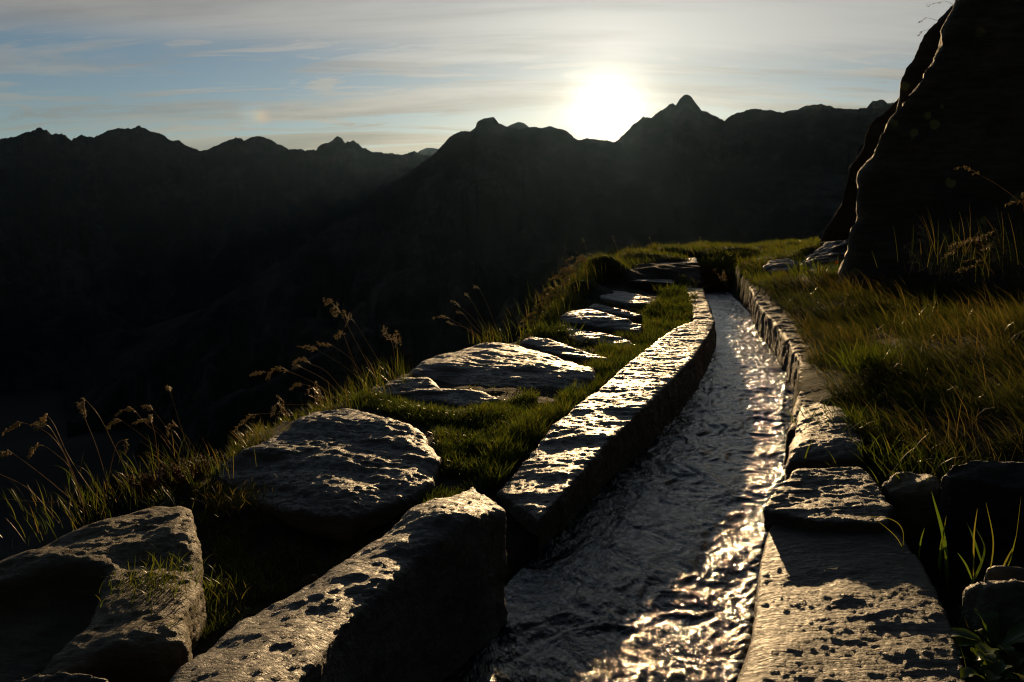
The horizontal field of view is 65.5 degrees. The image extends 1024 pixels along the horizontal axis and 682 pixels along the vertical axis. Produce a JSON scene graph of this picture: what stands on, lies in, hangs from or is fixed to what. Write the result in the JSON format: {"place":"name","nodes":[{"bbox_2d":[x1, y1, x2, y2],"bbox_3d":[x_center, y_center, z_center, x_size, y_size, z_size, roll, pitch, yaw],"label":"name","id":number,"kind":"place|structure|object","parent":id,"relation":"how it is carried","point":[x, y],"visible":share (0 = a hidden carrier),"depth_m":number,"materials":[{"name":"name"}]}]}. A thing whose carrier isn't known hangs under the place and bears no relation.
{"place":"outdoors","nodes":[
{"label":"outdoors","id":0,"kind":"place"},
{"bbox_2d":[0,125,430,388],"bbox_3d":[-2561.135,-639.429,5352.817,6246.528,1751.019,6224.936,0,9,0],"label":"mountain range","id":1,"kind":"structure","parent":0,"point":[111,241],"depth_m":5411.03,"materials":[{"name":"grey stone"}]},
{"bbox_2d":[146,389,353,505],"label":"edge grass","id":2,"kind":"structure","parent":0,"point":[249,437],"depth_m":2.46,"materials":[{"name":"green plant"}]},
{"bbox_2d":[188,476,395,639],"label":"hollow grass","id":3,"kind":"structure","parent":0,"point":[230,541],"depth_m":1.80,"materials":[{"name":"green plant"}]},
{"bbox_2d":[417,148,437,155],"bbox_3d":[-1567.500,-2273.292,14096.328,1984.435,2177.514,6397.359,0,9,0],"label":"distant peak","id":4,"kind":"structure","parent":0,"point":[429,151],"depth_m":13562.83,"materials":[{"name":"grey stone"}]},
{"bbox_2d":[348,387,540,520],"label":"mossy grass","id":5,"kind":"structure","parent":0,"point":[424,411],"depth_m":2.68,"materials":[{"name":"green plant"}]},
{"bbox_2d":[63,117,847,529],"bbox_3d":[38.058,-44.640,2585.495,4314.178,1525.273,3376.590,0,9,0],"label":"mountain shoulder","id":6,"kind":"object","parent":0,"point":[493,211],"visible":0.35,"depth_m":2801.71},
{"bbox_2d":[0,0,954,154],"label":"sky","id":7,"kind":"structure","parent":0,"point":[400,77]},
{"bbox_2d":[0,239,1023,681],"bbox_3d":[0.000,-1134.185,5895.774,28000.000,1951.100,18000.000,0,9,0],"label":"ground","id":8,"kind":"structure","parent":0,"point":[48,463],"depth_m":3.04,"materials":[{"name":"green plant"}]},
{"bbox_2d":[15,672,107,681],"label":"rock","id":9,"kind":"object","parent":8,"relation":"on","point":[65,677],"visible":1,"depth_m":1.16,"materials":[{"name":"grey stone"}]},
{"bbox_2d":[0,398,200,541],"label":"grass tuft","id":10,"kind":"object","parent":8,"relation":"on","point":[39,425],"visible":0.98,"depth_m":1.78,"materials":[{"name":"plant"}]},
{"bbox_2d":[0,506,207,681],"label":"boulder","id":11,"kind":"object","parent":8,"relation":"on","point":[54,618],"visible":0.82,"depth_m":1.43,"materials":[{"name":"grey stone"}]},
{"bbox_2d":[97,549,218,628],"bbox_3d":[-0.634,0.425,1.436,0.293,0.048,0.222,4,10,23],"label":"grass tuft","id":12,"kind":"object","parent":11,"relation":"on","point":[162,576],"visible":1,"depth_m":1.44,"materials":[{"name":"green plant"}]},
{"bbox_2d":[114,467,164,504],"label":"heather shrub","id":13,"kind":"object","parent":8,"relation":"on","point":[139,485],"visible":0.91,"depth_m":1.91,"materials":[{"name":"green plant"}]},
{"bbox_2d":[145,463,197,493],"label":"heather shrub","id":14,"kind":"object","parent":8,"relation":"on","point":[173,485],"visible":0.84,"depth_m":2.02,"materials":[{"name":"green plant"}]},
{"bbox_2d":[105,384,256,485],"bbox_3d":[-0.852,0.236,2.022,0.312,0.245,0.266,3,9,21],"label":"grass tuft","id":15,"kind":"object","parent":8,"relation":"on","point":[146,406],"visible":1,"depth_m":2.02,"materials":[{"name":"plant"}]},
{"bbox_2d":[172,452,226,479],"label":"heather shrub","id":16,"kind":"object","parent":8,"relation":"on","point":[203,471],"visible":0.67,"depth_m":2.12,"materials":[{"name":"green plant"}]},
{"bbox_2d":[174,473,277,521],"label":"grass tuft","id":17,"kind":"object","parent":8,"relation":"on","point":[229,500],"visible":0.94,"depth_m":2.00,"materials":[{"name":"green plant"}]},
{"bbox_2d":[203,564,255,619],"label":"grass tuft","id":18,"kind":"object","parent":8,"relation":"on","point":[213,586],"visible":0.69,"depth_m":1.60,"materials":[{"name":"green plant"}]},
{"bbox_2d":[276,395,292,419],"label":"flowering herb","id":19,"kind":"object","parent":8,"relation":"on","point":[283,407],"visible":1,"depth_m":2.61,"materials":[{"name":"plant"}]},
{"bbox_2d":[299,574,318,586],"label":"rock","id":20,"kind":"object","parent":8,"relation":"on","point":[308,580],"visible":0.22,"depth_m":1.69,"materials":[{"name":"grey stone"}]},
{"bbox_2d":[232,341,396,431],"bbox_3d":[-0.711,0.162,2.840,0.578,0.350,0.239,-2,9,-15],"label":"grass tuft","id":21,"kind":"object","parent":8,"relation":"on","point":[300,383],"visible":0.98,"depth_m":2.84,"materials":[{"name":"plant"}]},
{"bbox_2d":[305,381,323,404],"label":"flowering herb","id":22,"kind":"object","parent":8,"relation":"on","point":[319,395],"visible":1,"depth_m":2.65,"materials":[{"name":"plant"}]},
{"bbox_2d":[208,408,442,541],"bbox_3d":[-0.472,0.469,2.303,0.621,0.391,0.724,3,9,21],"label":"boulder","id":23,"kind":"object","parent":8,"relation":"on","point":[342,473],"visible":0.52,"depth_m":2.15,"materials":[{"name":"grey stone"}]},
{"bbox_2d":[169,487,507,681],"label":"coping stone","id":24,"kind":"object","parent":8,"relation":"on","point":[416,593],"visible":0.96,"depth_m":1.28,"materials":[{"name":"grey stone"}]},
{"bbox_2d":[323,298,419,393],"bbox_3d":[-0.548,0.021,3.163,0.373,0.401,0.277,0,9,0],"label":"grass tuft","id":25,"kind":"object","parent":8,"relation":"on","point":[376,372],"visible":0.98,"depth_m":3.15,"materials":[{"name":"plant"}]},
{"bbox_2d":[376,377,499,405],"bbox_3d":[-0.320,0.285,3.067,0.486,0.218,0.334,7,11,38],"label":"path stone","id":26,"kind":"object","parent":8,"relation":"on","point":[425,389],"visible":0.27,"depth_m":3.06,"materials":[{"name":"grey stone"}]},
{"bbox_2d":[432,285,512,343],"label":"grass tuft","id":27,"kind":"object","parent":8,"relation":"on","point":[486,331],"visible":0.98,"depth_m":4.39,"materials":[{"name":"plant"}]},
{"bbox_2d":[410,342,595,389],"bbox_3d":[0.026,0.210,3.645,0.849,0.285,0.824,4,10,26],"label":"path stone","id":28,"kind":"object","parent":8,"relation":"on","point":[495,364],"visible":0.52,"depth_m":3.49,"materials":[{"name":"grey stone"}]},
{"bbox_2d":[504,290,573,334],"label":"grass tuft","id":29,"kind":"object","parent":8,"relation":"on","point":[539,311],"visible":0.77,"depth_m":5.22,"materials":[{"name":"plant"}]},
{"bbox_2d":[516,317,583,338],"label":"grass tuft","id":30,"kind":"object","parent":8,"relation":"on","point":[540,329],"visible":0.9,"depth_m":4.63,"materials":[{"name":"green plant"}]},
{"bbox_2d":[527,272,589,309],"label":"grass tuft","id":31,"kind":"object","parent":8,"relation":"on","point":[551,293],"visible":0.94,"depth_m":5.90,"materials":[{"name":"plant"}]},
{"bbox_2d":[520,337,607,364],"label":"path stone","id":32,"kind":"object","parent":8,"relation":"on","point":[564,352],"visible":0.35,"depth_m":3.98,"materials":[{"name":"grey stone"}]},
{"bbox_2d":[549,260,620,288],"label":"grass tuft","id":33,"kind":"object","parent":8,"relation":"on","point":[583,276],"visible":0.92,"depth_m":6.57,"materials":[{"name":"plant"}]},
{"bbox_2d":[561,251,625,277],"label":"grass tuft","id":34,"kind":"object","parent":8,"relation":"on","point":[581,259],"visible":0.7,"depth_m":7.34,"materials":[{"name":"plant"}]},
{"bbox_2d":[562,327,636,347],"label":"path stone","id":35,"kind":"object","parent":8,"relation":"on","point":[584,336],"visible":0.28,"depth_m":4.47,"materials":[{"name":"grey stone"}]},
{"bbox_2d":[560,309,642,336],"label":"path stone","id":36,"kind":"object","parent":8,"relation":"on","point":[592,320],"visible":0.39,"depth_m":4.86,"materials":[{"name":"grey stone"}]},
{"bbox_2d":[496,319,714,552],"bbox_3d":[0.626,0.329,3.508,0.294,0.491,3.356,3,9,21],"label":"coping stone","id":37,"kind":"object","parent":8,"relation":"on","point":[586,450],"visible":0.56,"depth_m":2.62,"materials":[{"name":"grey stone"}]},
{"bbox_2d":[588,304,641,323],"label":"path stone","id":38,"kind":"object","parent":8,"relation":"on","point":[627,314],"visible":0.3,"depth_m":5.29,"materials":[{"name":"grey stone"}]},
{"bbox_2d":[600,290,651,306],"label":"path stone","id":39,"kind":"object","parent":8,"relation":"on","point":[619,298],"visible":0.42,"depth_m":6.11,"materials":[{"name":"stone"}]},
{"bbox_2d":[542,236,737,261],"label":"grass tuft","id":40,"kind":"object","parent":8,"relation":"on","point":[633,247],"visible":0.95,"depth_m":9.13,"materials":[{"name":"plant"}]},
{"bbox_2d":[629,279,673,291],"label":"step stone","id":41,"kind":"object","parent":8,"relation":"on","point":[648,283],"visible":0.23,"depth_m":7.01,"materials":[{"name":"grey stone"}]},
{"bbox_2d":[652,279,703,295],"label":"grass tuft","id":42,"kind":"object","parent":8,"relation":"on","point":[673,288],"visible":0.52,"depth_m":6.58,"materials":[{"name":"green plant"}]},
{"bbox_2d":[661,258,697,264],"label":"step stone","id":43,"kind":"object","parent":8,"relation":"on","point":[693,261],"visible":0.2,"depth_m":8.22,"materials":[{"name":"grey stone"}]},
{"bbox_2d":[686,285,716,346],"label":"coping stone","id":44,"kind":"object","parent":8,"relation":"on","point":[702,309],"visible":0.23,"depth_m":5.59,"materials":[{"name":"grey stone"}]},
{"bbox_2d":[700,259,736,292],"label":"earth bank","id":45,"kind":"structure","parent":8,"relation":"on","point":[716,285],"depth_m":8.94,"materials":[{"name":"brown soil"}]},
{"bbox_2d":[694,255,729,265],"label":"grass tuft","id":46,"kind":"object","parent":45,"relation":"on","point":[710,258],"visible":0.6,"depth_m":9.16,"materials":[{"name":"green plant"}]},
{"bbox_2d":[698,255,743,267],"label":"grass tuft","id":47,"kind":"object","parent":45,"relation":"on","point":[725,263],"visible":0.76,"depth_m":9.13,"materials":[{"name":"green plant"}]},
{"bbox_2d":[699,251,745,261],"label":"grass tuft","id":48,"kind":"object","parent":45,"relation":"on","point":[727,256],"visible":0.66,"depth_m":9.36,"materials":[{"name":"green plant"}]},
{"bbox_2d":[714,264,735,273],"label":"grass tuft","id":49,"kind":"object","parent":45,"relation":"on","point":[731,270],"visible":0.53,"depth_m":8.88,"materials":[{"name":"green plant"}]},
{"bbox_2d":[713,270,729,288],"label":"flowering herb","id":50,"kind":"object","parent":8,"relation":"on","point":[725,282],"visible":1,"depth_m":7.91,"materials":[{"name":"plant"}]},
{"bbox_2d":[762,258,798,274],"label":"rock","id":51,"kind":"object","parent":8,"relation":"on","point":[775,264],"visible":0.3,"depth_m":7.86,"materials":[{"name":"grey stone"}]},
{"bbox_2d":[748,286,813,463],"bbox_3d":[1.697,0.087,5.005,0.336,0.524,5.081,2,9,15],"label":"lining stone","id":52,"kind":"object","parent":8,"relation":"on","point":[769,322],"visible":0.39,"depth_m":4.55,"materials":[{"name":"grey stone"}]},
{"bbox_2d":[780,256,839,280],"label":"grass tuft","id":53,"kind":"object","parent":8,"relation":"on","point":[808,272],"visible":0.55,"depth_m":6.38,"materials":[{"name":"green plant"}]},
{"bbox_2d":[800,239,847,269],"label":"rock","id":54,"kind":"object","parent":8,"relation":"on","point":[826,252],"visible":0.25,"depth_m":8.20,"materials":[{"name":"grey stone"}]},
{"bbox_2d":[785,402,864,480],"bbox_3d":[0.996,0.480,2.538,0.222,0.484,0.672,4,10,22],"label":"lining stone","id":55,"kind":"object","parent":8,"relation":"on","point":[833,441],"visible":0.29,"depth_m":2.31,"materials":[{"name":"grey stone"}]},
{"bbox_2d":[763,467,893,531],"bbox_3d":[0.798,0.402,1.969,0.266,0.096,0.393,5,10,30],"label":"lining stone","id":56,"kind":"object","parent":8,"relation":"on","point":[853,499],"visible":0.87,"depth_m":1.89,"materials":[{"name":"grey stone"}]},
{"bbox_2d":[786,390,915,440],"bbox_3d":[1.087,0.239,2.554,0.439,0.127,0.381,0,9,0],"label":"grass tuft","id":57,"kind":"object","parent":8,"relation":"on","point":[856,419],"visible":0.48,"depth_m":2.52,"materials":[{"name":"green plant"}]},
{"bbox_2d":[736,524,966,681],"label":"lining stone","id":58,"kind":"object","parent":8,"relation":"on","point":[834,606],"visible":0.98,"depth_m":1.46,"materials":[{"name":"grey stone"}]},
{"bbox_2d":[820,98,898,241],"bbox_3d":[5.134,-1.988,10.114,3.232,2.331,1.936,0,9,0],"label":"boulder","id":59,"kind":"object","parent":8,"relation":"on","point":[841,223],"visible":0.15,"depth_m":9.28,"materials":[{"name":"grey stone"}]},
{"bbox_2d":[821,335,936,378],"bbox_3d":[1.384,0.051,3.078,0.407,0.155,0.483,0,9,0],"label":"grass tuft","id":60,"kind":"object","parent":8,"relation":"on","point":[868,357],"visible":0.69,"depth_m":3.06,"materials":[{"name":"green plant"}]},
{"bbox_2d":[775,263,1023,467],"bbox_3d":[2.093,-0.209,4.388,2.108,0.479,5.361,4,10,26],"label":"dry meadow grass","id":61,"kind":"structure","parent":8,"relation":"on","point":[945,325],"depth_m":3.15,"materials":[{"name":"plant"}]},
{"bbox_2d":[804,420,1005,497],"bbox_3d":[1.144,0.312,2.141,0.654,0.138,0.606,0,9,0],"label":"grass tuft","id":62,"kind":"object","parent":8,"relation":"on","point":[920,465],"visible":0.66,"depth_m":2.17,"materials":[{"name":"green plant"}]},
{"bbox_2d":[881,471,940,554],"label":"stone block","id":63,"kind":"structure","parent":8,"relation":"on","point":[909,499],"depth_m":1.95,"materials":[{"name":"grey stone"}]},
{"bbox_2d":[862,286,997,325],"bbox_3d":[2.106,-0.170,3.995,0.763,0.212,0.717,7,11,36],"label":"grass tuft","id":64,"kind":"object","parent":8,"relation":"on","point":[942,308],"visible":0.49,"depth_m":3.95,"materials":[{"name":"green plant"}]},
{"bbox_2d":[837,0,1023,291],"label":"rock outcrop","id":65,"kind":"object","parent":8,"relation":"on","point":[962,105],"visible":0.81,"depth_m":5.88,"materials":[{"name":"grey stone"}]},
{"bbox_2d":[896,0,956,110],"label":"boulder","id":66,"kind":"object","parent":65,"relation":"on","point":[916,68],"visible":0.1,"depth_m":7.96,"materials":[{"name":"grey stone"}]},
{"bbox_2d":[902,224,992,279],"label":"grass clump","id":67,"kind":"object","parent":8,"relation":"on","point":[938,251],"visible":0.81,"depth_m":4.99,"materials":[{"name":"plant"}]},
{"bbox_2d":[873,227,1023,289],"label":"grass clump","id":68,"kind":"object","parent":8,"relation":"on","point":[968,254],"visible":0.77,"depth_m":4.48,"materials":[{"name":"plant"}]},
{"bbox_2d":[890,447,1023,681],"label":"ledge grass","id":69,"kind":"structure","parent":8,"relation":"on","point":[953,574],"depth_m":1.75,"materials":[{"name":"green plant"}]},
{"bbox_2d":[894,206,1023,281],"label":"grass clump","id":70,"kind":"object","parent":8,"relation":"on","point":[969,241],"visible":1,"depth_m":3.88,"materials":[{"name":"plant"}]},
{"bbox_2d":[956,641,984,674],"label":"leafy herb","id":71,"kind":"object","parent":8,"relation":"on","point":[973,649],"visible":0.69,"depth_m":1.35,"materials":[{"name":"green plant"}]},
{"bbox_2d":[933,460,1023,558],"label":"stone block","id":72,"kind":"structure","parent":8,"relation":"on","point":[970,490],"depth_m":1.87,"materials":[{"name":"grey stone"}]},
{"bbox_2d":[950,609,1023,663],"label":"leafy herb","id":73,"kind":"object","parent":8,"relation":"on","point":[998,641],"visible":0.94,"depth_m":1.39,"materials":[{"name":"green plant"}]},
{"bbox_2d":[954,579,1023,654],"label":"rock","id":74,"kind":"object","parent":8,"relation":"on","point":[1004,599],"visible":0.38,"depth_m":1.45,"materials":[{"name":"grey stone"}]},
{"bbox_2d":[954,165,1023,206],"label":"grass clump","id":75,"kind":"object","parent":8,"relation":"on","point":[977,172],"visible":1,"depth_m":3.54,"materials":[{"name":"plant"}]},
{"bbox_2d":[960,650,1021,681],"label":"leafy herb","id":76,"kind":"object","parent":8,"relation":"on","point":[998,667],"visible":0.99,"depth_m":1.30,"materials":[{"name":"green plant"}]},
{"bbox_2d":[975,651,1023,681],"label":"leafy herb","id":77,"kind":"object","parent":8,"relation":"on","point":[1017,667],"visible":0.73,"depth_m":1.32,"materials":[{"name":"green plant"}]},
{"bbox_2d":[984,566,1023,581],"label":"rock","id":78,"kind":"object","parent":8,"relation":"on","point":[1002,573],"visible":0.25,"depth_m":1.53,"materials":[{"name":"stone"}]},
{"bbox_2d":[508,122,527,129],"bbox_3d":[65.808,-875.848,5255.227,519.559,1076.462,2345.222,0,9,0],"label":"distant peak","id":79,"kind":"structure","parent":0,"point":[519,125],"depth_m":5041.34,"materials":[{"name":"grey stone"}]},
{"bbox_2d":[462,276,697,489],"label":"short grass","id":80,"kind":"structure","parent":0,"point":[620,362],"depth_m":3.23,"materials":[{"name":"green plant"}]},
{"bbox_2d":[515,297,660,368],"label":"mossy grass","id":81,"kind":"structure","parent":0,"point":[564,337],"depth_m":4.80,"materials":[{"name":"green plant"}]},
{"bbox_2d":[442,289,793,681],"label":"water","id":82,"kind":"structure","parent":0,"point":[644,566],"depth_m":1.90,"materials":[{"name":"liquid"}]},
{"bbox_2d":[535,236,821,320],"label":"mound grass","id":83,"kind":"structure","parent":0,"point":[777,249],"depth_m":8.59,"materials":[{"name":"green plant"}]},
{"bbox_2d":[697,250,756,283],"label":"bank grass","id":84,"kind":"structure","parent":0,"point":[749,255],"depth_m":9.08,"materials":[{"name":"green plant"}]},
{"bbox_2d":[616,94,892,245],"bbox_3d":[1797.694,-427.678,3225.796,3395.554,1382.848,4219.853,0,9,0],"label":"mountain ridge","id":85,"kind":"structure","parent":0,"point":[821,138],"depth_m":3802.44,"materials":[{"name":"grey stone"}]},
{"bbox_2d":[751,268,1023,460],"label":"meadow grass","id":86,"kind":"structure","parent":0,"point":[805,299],"depth_m":2.98,"materials":[{"name":"green plant"}]},
{"bbox_2d":[870,491,949,592],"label":"broad grass","id":87,"kind":"structure","parent":0,"point":[943,544],"depth_m":1.69,"materials":[{"name":"green plant"}]},
{"bbox_2d":[958,501,1020,609],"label":"broad grass","id":88,"kind":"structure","parent":0,"point":[980,558],"depth_m":1.54,"materials":[{"name":"green plant"}]}
]}

